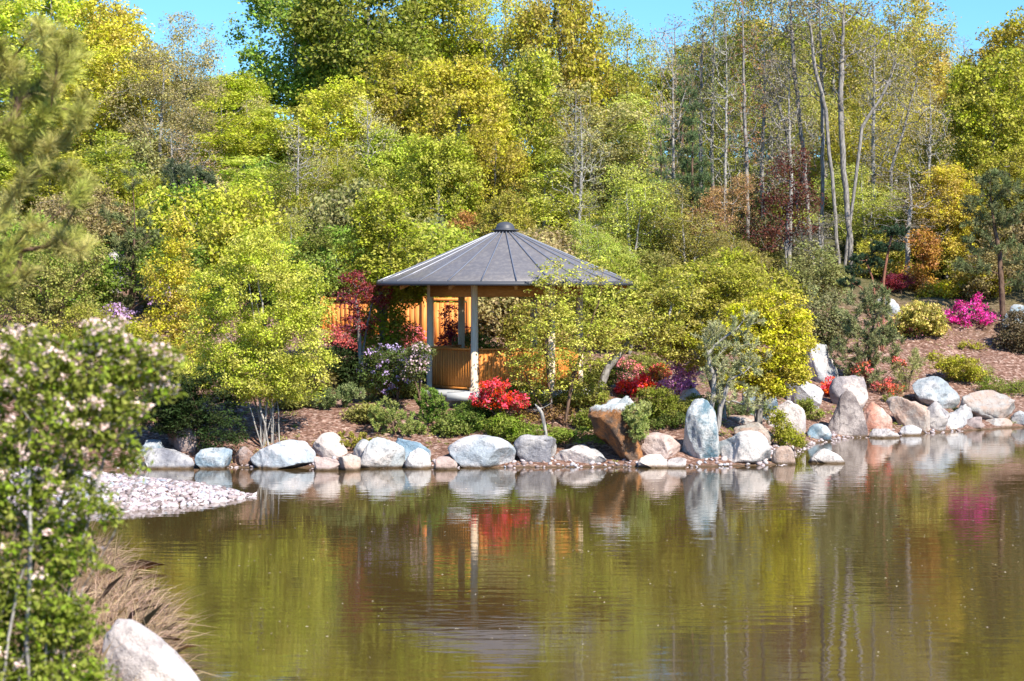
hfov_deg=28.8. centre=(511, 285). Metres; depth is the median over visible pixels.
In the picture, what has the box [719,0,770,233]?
grey trunk tree
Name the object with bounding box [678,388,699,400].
boulder
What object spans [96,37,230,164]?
birch tree
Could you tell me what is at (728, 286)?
olive maple
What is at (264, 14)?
maple tree
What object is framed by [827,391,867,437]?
boulder
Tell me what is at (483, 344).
undergrowth shrub
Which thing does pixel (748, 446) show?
boulder
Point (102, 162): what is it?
poplar tree
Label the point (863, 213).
birch tree
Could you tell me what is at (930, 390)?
boulder
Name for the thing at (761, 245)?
undergrowth shrub
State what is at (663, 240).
thicket bush
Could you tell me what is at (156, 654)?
boulder
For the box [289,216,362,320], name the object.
undergrowth shrub
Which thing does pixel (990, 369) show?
leafy shrub
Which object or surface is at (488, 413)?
leafy shrub
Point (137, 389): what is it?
undergrowth shrub
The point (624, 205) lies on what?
birch tree
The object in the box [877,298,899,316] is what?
boulder
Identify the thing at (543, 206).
poplar tree
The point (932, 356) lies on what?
lime shrub
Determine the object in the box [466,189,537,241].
maple tree
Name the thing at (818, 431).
boulder
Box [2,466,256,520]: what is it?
gravel
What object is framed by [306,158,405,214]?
undergrowth shrub
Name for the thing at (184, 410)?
dark evergreen
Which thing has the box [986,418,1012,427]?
boulder
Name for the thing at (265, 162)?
thicket bush
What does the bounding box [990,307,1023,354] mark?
undergrowth shrub
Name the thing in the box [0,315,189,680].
honeysuckle bush
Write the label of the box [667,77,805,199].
birch tree
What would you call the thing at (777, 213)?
thicket bush
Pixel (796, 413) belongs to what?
boulder
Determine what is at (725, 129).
bare tree
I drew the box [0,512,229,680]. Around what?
dry grass
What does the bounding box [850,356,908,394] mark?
azalea
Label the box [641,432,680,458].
boulder
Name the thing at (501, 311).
thicket bush
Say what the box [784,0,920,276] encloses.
grey trunk tree
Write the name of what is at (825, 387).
azalea
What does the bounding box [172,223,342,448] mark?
maple tree
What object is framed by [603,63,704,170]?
maple tree
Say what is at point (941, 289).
yellow shrub
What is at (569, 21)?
maple tree
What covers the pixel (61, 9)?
maple tree
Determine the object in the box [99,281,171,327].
lilac shrub
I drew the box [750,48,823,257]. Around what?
bare tree
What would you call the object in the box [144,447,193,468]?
boulder
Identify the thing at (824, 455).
boulder
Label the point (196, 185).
thicket bush
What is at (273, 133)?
poplar tree
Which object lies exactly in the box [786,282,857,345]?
undergrowth shrub
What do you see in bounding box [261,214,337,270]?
birch tree
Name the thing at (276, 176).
birch tree
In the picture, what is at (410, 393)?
leafy shrub
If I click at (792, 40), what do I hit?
grey trunk tree
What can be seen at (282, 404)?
leafy shrub
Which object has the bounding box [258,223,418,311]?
thicket bush
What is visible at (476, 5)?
birch tree
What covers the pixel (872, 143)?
bare tree
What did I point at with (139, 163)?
thicket bush
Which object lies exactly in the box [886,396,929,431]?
boulder
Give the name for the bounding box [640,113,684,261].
conifer tree
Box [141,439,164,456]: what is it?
boulder
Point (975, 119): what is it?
maple tree
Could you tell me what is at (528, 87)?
maple tree
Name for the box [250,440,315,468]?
boulder
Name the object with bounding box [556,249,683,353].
thicket bush
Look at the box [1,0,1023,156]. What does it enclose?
sky
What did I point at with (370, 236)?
maple tree
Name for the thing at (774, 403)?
boulder
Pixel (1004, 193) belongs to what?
pine tree
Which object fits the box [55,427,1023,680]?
water
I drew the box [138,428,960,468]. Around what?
shore gravel
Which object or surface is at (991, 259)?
thicket bush
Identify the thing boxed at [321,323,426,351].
azalea
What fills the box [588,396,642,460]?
boulder
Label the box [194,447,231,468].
boulder
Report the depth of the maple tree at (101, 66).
87.77 m
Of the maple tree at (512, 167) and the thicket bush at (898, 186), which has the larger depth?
the thicket bush at (898, 186)
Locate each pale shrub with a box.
[0,231,113,336]
[25,301,116,358]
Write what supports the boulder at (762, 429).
on the ground at (312, 423)
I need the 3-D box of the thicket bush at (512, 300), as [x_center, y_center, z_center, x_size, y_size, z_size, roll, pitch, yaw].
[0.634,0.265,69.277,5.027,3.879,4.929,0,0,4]
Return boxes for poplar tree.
[71,128,150,245]
[156,94,274,184]
[214,155,284,240]
[223,104,291,194]
[497,148,603,303]
[522,78,652,232]
[584,93,678,231]
[878,0,958,191]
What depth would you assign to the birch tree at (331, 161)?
77.76 m
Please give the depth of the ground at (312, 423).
63.01 m
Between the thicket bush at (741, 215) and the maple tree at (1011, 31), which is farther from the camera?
the maple tree at (1011, 31)
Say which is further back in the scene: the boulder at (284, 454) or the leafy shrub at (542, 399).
the leafy shrub at (542, 399)
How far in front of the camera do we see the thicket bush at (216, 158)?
89.92 m
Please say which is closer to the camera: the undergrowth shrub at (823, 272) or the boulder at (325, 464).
the boulder at (325, 464)
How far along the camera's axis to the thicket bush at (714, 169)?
97.87 m
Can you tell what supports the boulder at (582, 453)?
on the ground at (312, 423)
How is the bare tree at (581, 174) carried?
on the ground at (312, 423)
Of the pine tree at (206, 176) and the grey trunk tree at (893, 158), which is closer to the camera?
the pine tree at (206, 176)
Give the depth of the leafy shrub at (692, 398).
56.29 m
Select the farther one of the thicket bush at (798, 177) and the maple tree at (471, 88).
the thicket bush at (798, 177)
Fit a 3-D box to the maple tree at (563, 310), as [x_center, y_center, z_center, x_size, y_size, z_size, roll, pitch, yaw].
[1.643,1.495,53.170,4.118,4.850,2.677,0,0,0]
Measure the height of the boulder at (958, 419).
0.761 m
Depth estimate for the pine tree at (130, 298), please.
67.87 m
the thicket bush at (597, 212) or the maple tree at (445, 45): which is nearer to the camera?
the thicket bush at (597, 212)
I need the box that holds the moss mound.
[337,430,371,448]
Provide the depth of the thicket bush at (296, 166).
84.71 m
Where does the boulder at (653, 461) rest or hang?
on the ground at (312, 423)
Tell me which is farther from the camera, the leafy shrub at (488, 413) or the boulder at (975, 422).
the boulder at (975, 422)
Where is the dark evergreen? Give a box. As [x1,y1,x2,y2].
[134,363,249,451]
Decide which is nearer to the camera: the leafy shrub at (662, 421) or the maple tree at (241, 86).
the leafy shrub at (662, 421)
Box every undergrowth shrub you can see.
[0,331,58,393]
[26,349,141,417]
[273,351,341,393]
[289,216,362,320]
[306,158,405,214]
[448,325,505,374]
[494,299,573,351]
[577,224,641,315]
[627,247,678,293]
[712,231,784,276]
[778,239,850,300]
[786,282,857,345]
[847,227,917,279]
[910,225,970,279]
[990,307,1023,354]
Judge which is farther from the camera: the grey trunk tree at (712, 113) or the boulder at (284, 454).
the grey trunk tree at (712, 113)
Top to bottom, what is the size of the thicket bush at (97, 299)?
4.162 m
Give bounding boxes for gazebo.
[376,222,632,406]
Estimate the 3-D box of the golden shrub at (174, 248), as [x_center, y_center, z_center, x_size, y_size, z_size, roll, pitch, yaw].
[-10.565,-0.106,61.814,2.948,4.887,2.266,0,0,0]
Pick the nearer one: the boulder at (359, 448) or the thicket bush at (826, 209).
the boulder at (359, 448)
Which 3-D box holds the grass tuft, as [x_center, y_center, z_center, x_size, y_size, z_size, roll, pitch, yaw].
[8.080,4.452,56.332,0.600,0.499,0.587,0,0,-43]
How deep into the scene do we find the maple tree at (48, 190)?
78.28 m
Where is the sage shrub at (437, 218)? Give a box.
[427,213,474,245]
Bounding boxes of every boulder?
[102,619,199,680]
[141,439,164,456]
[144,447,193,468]
[168,426,198,451]
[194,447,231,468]
[233,446,253,465]
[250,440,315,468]
[312,432,347,457]
[314,456,339,470]
[338,454,360,470]
[353,439,368,457]
[360,437,405,468]
[396,438,430,460]
[405,448,430,468]
[433,456,456,469]
[448,435,515,467]
[514,434,556,462]
[554,444,605,463]
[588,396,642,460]
[638,454,667,467]
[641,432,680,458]
[667,457,685,467]
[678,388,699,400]
[682,398,719,458]
[719,430,770,462]
[727,415,765,424]
[733,422,773,444]
[742,392,777,419]
[767,400,805,433]
[771,446,794,464]
[786,381,823,408]
[803,343,837,383]
[807,423,831,441]
[808,448,844,463]
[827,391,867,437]
[829,375,867,408]
[863,402,891,430]
[869,428,899,437]
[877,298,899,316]
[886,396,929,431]
[899,425,921,435]
[912,376,959,408]
[927,400,949,430]
[946,425,957,429]
[947,410,966,427]
[955,404,972,419]
[959,390,1014,418]
[966,417,984,429]
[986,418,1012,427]
[1001,304,1023,326]
[1010,411,1023,424]
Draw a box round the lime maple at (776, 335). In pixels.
[716,287,819,423]
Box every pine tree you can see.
[0,1,106,303]
[93,166,170,311]
[160,156,227,217]
[835,223,910,351]
[950,167,1023,320]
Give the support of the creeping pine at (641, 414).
on the ground at (312, 423)
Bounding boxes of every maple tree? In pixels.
[0,0,35,59]
[0,0,114,109]
[0,45,88,150]
[0,141,31,194]
[0,151,99,227]
[26,43,159,155]
[53,0,173,150]
[155,79,241,151]
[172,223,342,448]
[193,69,279,139]
[218,0,351,150]
[269,74,381,167]
[281,0,444,140]
[333,187,428,371]
[340,45,457,179]
[341,124,434,222]
[393,0,500,135]
[394,130,489,229]
[402,50,531,220]
[449,122,541,226]
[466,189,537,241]
[470,41,576,203]
[497,251,649,426]
[499,0,619,178]
[550,62,654,163]
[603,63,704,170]
[658,29,768,171]
[728,18,811,149]
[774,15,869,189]
[831,13,940,174]
[887,54,974,157]
[905,160,988,279]
[926,41,1023,206]
[955,5,1023,175]
[971,142,1023,278]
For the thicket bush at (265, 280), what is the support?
on the ground at (312, 423)
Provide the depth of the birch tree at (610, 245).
70.61 m
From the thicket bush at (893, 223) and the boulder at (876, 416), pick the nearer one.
the boulder at (876, 416)
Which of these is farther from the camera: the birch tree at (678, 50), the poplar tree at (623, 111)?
the birch tree at (678, 50)
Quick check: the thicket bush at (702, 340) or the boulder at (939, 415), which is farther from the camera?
the thicket bush at (702, 340)
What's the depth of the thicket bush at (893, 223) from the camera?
81.58 m
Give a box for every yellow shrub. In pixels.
[113,319,213,379]
[914,261,1011,299]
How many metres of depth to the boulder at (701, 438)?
51.00 m
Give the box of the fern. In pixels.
[503,422,604,444]
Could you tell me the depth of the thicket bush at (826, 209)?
92.06 m
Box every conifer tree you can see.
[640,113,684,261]
[656,55,710,248]
[665,143,702,262]
[669,86,714,258]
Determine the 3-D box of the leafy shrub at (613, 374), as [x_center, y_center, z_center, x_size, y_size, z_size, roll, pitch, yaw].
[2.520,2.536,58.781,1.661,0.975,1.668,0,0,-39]
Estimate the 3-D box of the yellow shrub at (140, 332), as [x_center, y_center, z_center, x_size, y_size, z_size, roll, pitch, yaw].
[-10.165,1.996,57.310,3.535,2.102,2.555,0,0,0]
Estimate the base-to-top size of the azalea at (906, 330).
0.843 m
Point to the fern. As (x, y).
(566, 433)
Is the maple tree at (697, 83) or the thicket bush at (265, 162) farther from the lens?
the maple tree at (697, 83)
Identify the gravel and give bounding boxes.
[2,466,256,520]
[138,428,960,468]
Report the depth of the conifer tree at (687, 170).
78.97 m
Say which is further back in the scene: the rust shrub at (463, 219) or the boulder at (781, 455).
the rust shrub at (463, 219)
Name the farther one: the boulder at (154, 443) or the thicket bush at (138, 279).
the thicket bush at (138, 279)
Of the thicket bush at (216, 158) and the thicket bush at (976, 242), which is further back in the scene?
the thicket bush at (216, 158)
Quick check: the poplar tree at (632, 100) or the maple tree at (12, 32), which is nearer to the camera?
the poplar tree at (632, 100)
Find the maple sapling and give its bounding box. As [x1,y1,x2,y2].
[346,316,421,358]
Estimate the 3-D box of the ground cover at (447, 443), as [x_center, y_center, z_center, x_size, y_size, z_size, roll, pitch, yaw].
[2.484,2.081,62.270,29.199,4.939,23.741,0,0,0]
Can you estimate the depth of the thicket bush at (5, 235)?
69.81 m
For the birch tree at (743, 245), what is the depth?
72.58 m
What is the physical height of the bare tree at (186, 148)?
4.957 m
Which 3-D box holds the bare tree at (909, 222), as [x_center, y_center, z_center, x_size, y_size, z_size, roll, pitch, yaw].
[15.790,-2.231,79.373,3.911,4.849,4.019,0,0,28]
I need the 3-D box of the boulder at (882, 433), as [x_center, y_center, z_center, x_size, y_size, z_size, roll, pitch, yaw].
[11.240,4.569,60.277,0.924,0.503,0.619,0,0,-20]
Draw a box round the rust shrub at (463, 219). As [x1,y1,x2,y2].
[433,209,482,242]
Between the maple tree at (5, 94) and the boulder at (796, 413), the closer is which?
the boulder at (796, 413)
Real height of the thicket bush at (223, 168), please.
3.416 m
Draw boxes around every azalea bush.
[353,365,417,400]
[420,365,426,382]
[509,403,574,423]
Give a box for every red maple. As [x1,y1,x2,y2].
[329,270,394,392]
[435,300,470,345]
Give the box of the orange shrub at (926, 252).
[895,224,944,291]
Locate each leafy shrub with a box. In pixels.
[275,390,311,409]
[339,401,387,423]
[391,377,431,398]
[427,412,473,437]
[446,404,490,433]
[453,398,505,418]
[477,411,528,438]
[494,378,548,405]
[547,373,610,409]
[568,403,598,428]
[583,355,629,385]
[616,351,671,374]
[632,385,691,422]
[646,410,685,429]
[680,393,724,417]
[765,406,809,448]
[795,395,824,419]
[972,374,1023,394]
[978,363,994,376]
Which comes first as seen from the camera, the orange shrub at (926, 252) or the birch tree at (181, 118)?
the orange shrub at (926, 252)
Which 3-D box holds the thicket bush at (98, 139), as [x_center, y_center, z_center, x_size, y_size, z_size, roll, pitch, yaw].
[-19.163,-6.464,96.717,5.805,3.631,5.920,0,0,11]
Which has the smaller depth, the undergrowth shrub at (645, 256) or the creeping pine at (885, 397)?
the creeping pine at (885, 397)
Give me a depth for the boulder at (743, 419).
57.83 m
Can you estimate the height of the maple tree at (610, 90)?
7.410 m
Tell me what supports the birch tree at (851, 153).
on the ground at (312, 423)
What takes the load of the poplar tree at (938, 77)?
on the ground at (312, 423)
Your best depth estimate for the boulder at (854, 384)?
63.51 m
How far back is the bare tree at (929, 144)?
81.37 m
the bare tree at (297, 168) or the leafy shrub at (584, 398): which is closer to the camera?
the leafy shrub at (584, 398)
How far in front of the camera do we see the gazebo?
55.19 m
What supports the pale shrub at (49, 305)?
on the ground at (312, 423)
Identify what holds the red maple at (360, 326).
on the ground at (312, 423)
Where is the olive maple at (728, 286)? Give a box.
[631,252,772,418]
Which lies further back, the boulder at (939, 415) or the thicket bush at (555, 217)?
the thicket bush at (555, 217)
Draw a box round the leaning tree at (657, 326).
[590,269,707,395]
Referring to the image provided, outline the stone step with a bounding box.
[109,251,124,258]
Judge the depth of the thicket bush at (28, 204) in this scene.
79.04 m
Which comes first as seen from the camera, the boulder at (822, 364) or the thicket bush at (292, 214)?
the boulder at (822, 364)
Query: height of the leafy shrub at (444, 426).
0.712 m
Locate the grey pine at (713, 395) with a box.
[690,306,774,432]
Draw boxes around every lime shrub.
[926,350,944,360]
[933,354,991,382]
[957,339,988,350]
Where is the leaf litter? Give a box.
[58,288,1020,464]
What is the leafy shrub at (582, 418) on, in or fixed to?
on the ground at (312, 423)
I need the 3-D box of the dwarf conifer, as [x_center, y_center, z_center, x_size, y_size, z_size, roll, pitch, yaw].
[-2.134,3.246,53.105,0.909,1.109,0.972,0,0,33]
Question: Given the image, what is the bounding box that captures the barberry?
[875,271,917,293]
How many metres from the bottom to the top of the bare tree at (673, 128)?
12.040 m
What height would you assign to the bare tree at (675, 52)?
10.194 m
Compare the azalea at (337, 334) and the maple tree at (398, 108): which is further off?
the maple tree at (398, 108)
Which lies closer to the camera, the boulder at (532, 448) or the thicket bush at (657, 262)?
the boulder at (532, 448)
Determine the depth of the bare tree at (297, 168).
75.91 m
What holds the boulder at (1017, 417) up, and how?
on the ground at (312, 423)
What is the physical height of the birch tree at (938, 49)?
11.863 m
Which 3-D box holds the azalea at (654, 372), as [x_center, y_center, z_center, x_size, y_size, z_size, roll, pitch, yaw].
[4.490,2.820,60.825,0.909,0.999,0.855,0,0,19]
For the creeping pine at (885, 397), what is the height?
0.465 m
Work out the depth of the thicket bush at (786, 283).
69.78 m
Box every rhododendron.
[318,341,374,388]
[351,343,431,402]
[400,340,437,412]
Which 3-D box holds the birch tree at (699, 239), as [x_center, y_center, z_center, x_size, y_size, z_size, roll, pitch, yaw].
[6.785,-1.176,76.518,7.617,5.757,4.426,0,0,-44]
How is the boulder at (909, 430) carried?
on the ground at (312, 423)
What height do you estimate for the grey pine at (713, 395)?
3.615 m
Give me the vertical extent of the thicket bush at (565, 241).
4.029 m
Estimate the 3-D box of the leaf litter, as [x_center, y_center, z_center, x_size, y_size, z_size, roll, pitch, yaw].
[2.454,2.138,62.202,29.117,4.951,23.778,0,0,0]
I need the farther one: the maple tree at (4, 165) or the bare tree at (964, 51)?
the bare tree at (964, 51)
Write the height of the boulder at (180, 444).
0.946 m
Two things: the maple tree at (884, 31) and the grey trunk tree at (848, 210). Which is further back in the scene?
the maple tree at (884, 31)
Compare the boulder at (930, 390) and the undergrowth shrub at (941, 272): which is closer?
the boulder at (930, 390)
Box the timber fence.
[320,296,470,346]
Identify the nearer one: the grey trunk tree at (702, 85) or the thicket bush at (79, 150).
the grey trunk tree at (702, 85)
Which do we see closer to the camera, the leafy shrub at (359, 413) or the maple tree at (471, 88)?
the leafy shrub at (359, 413)
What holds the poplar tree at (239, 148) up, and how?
on the ground at (312, 423)
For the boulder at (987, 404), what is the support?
on the ground at (312, 423)
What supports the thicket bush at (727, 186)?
on the ground at (312, 423)
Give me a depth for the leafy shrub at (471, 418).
52.70 m
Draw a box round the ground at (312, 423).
[0,151,1023,669]
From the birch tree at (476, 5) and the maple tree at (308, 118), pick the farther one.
the birch tree at (476, 5)
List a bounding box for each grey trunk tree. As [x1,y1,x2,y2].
[553,83,597,221]
[681,16,721,257]
[690,0,734,228]
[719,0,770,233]
[746,0,816,264]
[782,0,856,262]
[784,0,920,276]
[861,49,944,265]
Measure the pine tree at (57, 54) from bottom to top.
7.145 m
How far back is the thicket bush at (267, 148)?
88.13 m
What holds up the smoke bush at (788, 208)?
on the ground at (312, 423)
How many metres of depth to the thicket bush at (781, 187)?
91.82 m
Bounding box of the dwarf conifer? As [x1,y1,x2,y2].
[413,387,448,423]
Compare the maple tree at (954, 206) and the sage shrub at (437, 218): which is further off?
the maple tree at (954, 206)
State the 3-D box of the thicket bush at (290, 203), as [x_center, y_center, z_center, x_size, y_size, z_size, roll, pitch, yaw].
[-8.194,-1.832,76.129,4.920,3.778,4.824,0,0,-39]
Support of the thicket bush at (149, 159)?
on the ground at (312, 423)
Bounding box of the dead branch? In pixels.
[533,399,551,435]
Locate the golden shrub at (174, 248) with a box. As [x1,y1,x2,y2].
[129,204,214,357]
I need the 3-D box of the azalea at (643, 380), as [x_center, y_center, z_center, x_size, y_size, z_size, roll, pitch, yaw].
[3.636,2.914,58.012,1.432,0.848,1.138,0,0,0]
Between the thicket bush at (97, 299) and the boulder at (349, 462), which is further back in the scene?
the thicket bush at (97, 299)
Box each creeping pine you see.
[621,399,651,444]
[726,401,767,416]
[881,392,895,401]
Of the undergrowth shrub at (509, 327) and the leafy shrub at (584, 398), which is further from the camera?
the undergrowth shrub at (509, 327)
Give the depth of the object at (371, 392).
55.19 m
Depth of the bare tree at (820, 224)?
76.91 m
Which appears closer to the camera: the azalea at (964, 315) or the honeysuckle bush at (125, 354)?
the honeysuckle bush at (125, 354)
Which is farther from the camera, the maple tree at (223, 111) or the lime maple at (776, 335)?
the maple tree at (223, 111)
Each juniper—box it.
[308,382,365,409]
[367,395,427,435]
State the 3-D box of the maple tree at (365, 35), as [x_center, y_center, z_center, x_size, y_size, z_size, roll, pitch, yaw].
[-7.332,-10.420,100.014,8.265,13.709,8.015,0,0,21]
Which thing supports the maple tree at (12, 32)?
on the ground at (312, 423)
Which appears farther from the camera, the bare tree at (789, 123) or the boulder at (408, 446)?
the bare tree at (789, 123)
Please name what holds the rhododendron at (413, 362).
on the ground at (312, 423)
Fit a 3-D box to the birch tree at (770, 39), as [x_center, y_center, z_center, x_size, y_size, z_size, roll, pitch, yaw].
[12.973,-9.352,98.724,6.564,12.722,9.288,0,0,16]
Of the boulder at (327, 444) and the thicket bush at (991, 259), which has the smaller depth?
the boulder at (327, 444)
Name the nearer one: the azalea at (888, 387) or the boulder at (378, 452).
the boulder at (378, 452)
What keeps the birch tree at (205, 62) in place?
on the ground at (312, 423)
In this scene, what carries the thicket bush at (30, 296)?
on the ground at (312, 423)
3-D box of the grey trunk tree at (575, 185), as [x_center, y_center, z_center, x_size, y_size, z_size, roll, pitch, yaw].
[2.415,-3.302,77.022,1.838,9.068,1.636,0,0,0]
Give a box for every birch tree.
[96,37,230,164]
[150,10,270,160]
[247,161,340,219]
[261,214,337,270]
[287,142,361,201]
[418,0,578,144]
[565,218,640,305]
[579,7,680,163]
[594,161,688,270]
[630,179,735,275]
[660,0,783,159]
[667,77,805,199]
[681,170,779,254]
[705,0,846,162]
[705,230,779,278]
[757,0,1001,194]
[764,70,863,223]
[790,0,903,180]
[792,162,961,248]
[801,80,930,239]
[866,95,980,206]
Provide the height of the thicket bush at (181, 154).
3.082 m
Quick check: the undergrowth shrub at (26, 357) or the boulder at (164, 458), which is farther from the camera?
the undergrowth shrub at (26, 357)
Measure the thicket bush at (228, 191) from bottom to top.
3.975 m
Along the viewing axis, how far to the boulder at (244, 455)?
50.40 m
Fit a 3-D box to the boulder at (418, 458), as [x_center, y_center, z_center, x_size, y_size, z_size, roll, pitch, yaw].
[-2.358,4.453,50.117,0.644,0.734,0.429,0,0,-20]
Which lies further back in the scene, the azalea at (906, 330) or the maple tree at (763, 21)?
the maple tree at (763, 21)
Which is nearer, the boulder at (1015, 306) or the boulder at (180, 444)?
the boulder at (180, 444)
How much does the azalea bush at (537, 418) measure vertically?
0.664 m
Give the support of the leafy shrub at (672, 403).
on the ground at (312, 423)
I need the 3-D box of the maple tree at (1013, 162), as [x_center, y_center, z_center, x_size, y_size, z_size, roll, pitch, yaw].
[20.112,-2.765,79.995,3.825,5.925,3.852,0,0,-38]
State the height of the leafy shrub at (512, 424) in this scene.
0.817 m
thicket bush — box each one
[0,186,52,276]
[0,210,123,318]
[3,227,97,299]
[11,193,85,226]
[17,185,67,222]
[36,182,141,245]
[56,172,169,246]
[66,123,184,166]
[71,123,167,155]
[83,150,154,187]
[88,233,220,315]
[94,132,188,199]
[128,174,245,270]
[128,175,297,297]
[135,222,208,276]
[165,147,196,164]
[177,166,287,200]
[184,135,269,184]
[188,116,280,150]
[192,177,283,217]
[236,139,345,166]
[236,152,376,202]
[239,251,299,302]
[255,189,328,226]
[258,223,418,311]
[264,147,331,192]
[267,200,357,251]
[286,175,431,295]
[343,218,488,302]
[441,204,594,242]
[444,224,574,337]
[478,238,592,321]
[529,225,611,317]
[552,202,629,235]
[553,210,681,255]
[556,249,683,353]
[632,247,691,273]
[646,218,705,259]
[659,245,819,321]
[662,158,764,186]
[677,307,731,355]
[685,173,774,212]
[688,178,819,256]
[712,256,784,285]
[750,198,816,246]
[764,157,827,188]
[764,178,811,206]
[817,179,893,223]
[827,198,924,260]
[868,213,952,258]
[886,181,921,208]
[901,186,956,226]
[938,205,1013,258]
[946,240,1023,299]
[961,210,1023,293]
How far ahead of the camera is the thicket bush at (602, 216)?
77.88 m
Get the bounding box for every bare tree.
[140,126,222,192]
[276,117,333,213]
[332,96,401,190]
[547,97,612,249]
[638,23,701,250]
[653,13,730,152]
[686,3,753,233]
[737,24,801,245]
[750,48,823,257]
[773,211,852,284]
[849,23,915,242]
[864,170,960,285]
[892,76,961,247]
[930,35,980,139]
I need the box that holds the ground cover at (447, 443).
[102,304,1015,461]
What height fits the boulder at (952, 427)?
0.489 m
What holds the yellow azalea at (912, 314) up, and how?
on the ground at (312, 423)
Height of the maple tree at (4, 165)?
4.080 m
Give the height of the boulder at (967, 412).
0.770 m
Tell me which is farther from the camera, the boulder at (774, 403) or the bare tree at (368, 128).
the bare tree at (368, 128)
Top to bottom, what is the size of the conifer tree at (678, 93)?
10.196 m
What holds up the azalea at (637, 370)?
on the ground at (312, 423)
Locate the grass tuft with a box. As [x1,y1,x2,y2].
[789,434,809,447]
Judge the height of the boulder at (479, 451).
1.015 m
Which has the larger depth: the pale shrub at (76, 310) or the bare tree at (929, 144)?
the bare tree at (929, 144)
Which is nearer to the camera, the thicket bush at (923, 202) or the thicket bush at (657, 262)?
the thicket bush at (657, 262)
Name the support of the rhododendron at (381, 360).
on the ground at (312, 423)
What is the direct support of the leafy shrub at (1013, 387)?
on the ground at (312, 423)
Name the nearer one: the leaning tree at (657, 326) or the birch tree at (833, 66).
the leaning tree at (657, 326)
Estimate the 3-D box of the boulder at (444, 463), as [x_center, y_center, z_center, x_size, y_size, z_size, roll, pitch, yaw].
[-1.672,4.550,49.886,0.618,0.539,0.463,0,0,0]
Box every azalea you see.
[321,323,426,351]
[468,376,530,426]
[613,372,661,396]
[614,356,644,381]
[647,362,672,385]
[655,348,704,396]
[820,374,834,396]
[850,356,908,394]
[884,316,930,337]
[885,299,951,337]
[942,292,1000,326]
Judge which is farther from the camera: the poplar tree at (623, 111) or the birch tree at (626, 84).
the birch tree at (626, 84)
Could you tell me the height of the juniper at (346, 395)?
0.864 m
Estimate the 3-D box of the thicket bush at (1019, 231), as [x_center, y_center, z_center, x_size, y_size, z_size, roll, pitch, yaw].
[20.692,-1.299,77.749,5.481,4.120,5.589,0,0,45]
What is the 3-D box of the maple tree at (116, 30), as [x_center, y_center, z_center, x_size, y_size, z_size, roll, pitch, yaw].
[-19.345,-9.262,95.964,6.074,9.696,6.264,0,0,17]
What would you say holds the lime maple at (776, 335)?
on the ground at (312, 423)
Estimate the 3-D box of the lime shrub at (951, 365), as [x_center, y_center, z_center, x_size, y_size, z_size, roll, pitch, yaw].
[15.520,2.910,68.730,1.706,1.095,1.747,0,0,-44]
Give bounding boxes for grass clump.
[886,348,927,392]
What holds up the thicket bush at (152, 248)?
on the ground at (312, 423)
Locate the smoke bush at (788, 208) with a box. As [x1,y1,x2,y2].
[735,141,826,271]
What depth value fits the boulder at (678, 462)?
50.21 m
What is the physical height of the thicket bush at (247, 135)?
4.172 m
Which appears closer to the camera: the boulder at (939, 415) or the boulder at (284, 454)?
the boulder at (284, 454)
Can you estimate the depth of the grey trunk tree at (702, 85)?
80.95 m
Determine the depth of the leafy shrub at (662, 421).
52.91 m
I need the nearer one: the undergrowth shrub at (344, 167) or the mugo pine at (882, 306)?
the mugo pine at (882, 306)
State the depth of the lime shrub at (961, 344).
71.26 m
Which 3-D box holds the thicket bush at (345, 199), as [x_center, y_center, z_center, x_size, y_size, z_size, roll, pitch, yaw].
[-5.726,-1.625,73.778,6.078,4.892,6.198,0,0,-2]
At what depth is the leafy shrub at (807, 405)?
61.25 m
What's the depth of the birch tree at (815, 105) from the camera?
89.15 m
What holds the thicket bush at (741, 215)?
on the ground at (312, 423)
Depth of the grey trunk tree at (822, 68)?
80.94 m
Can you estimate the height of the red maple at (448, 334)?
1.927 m
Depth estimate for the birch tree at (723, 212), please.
77.93 m
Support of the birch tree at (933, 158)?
on the ground at (312, 423)
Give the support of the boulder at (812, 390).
on the ground at (312, 423)
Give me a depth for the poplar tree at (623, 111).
85.34 m
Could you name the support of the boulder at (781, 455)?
on the ground at (312, 423)
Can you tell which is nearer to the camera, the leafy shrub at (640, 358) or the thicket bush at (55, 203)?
the leafy shrub at (640, 358)
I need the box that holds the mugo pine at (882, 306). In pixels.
[825,279,905,388]
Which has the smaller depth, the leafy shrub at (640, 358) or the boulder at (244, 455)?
the boulder at (244, 455)
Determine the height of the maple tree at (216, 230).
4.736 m
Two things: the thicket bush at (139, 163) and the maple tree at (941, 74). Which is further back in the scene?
the maple tree at (941, 74)
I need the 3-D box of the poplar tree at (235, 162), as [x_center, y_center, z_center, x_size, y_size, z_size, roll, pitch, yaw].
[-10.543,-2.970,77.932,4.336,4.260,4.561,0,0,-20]

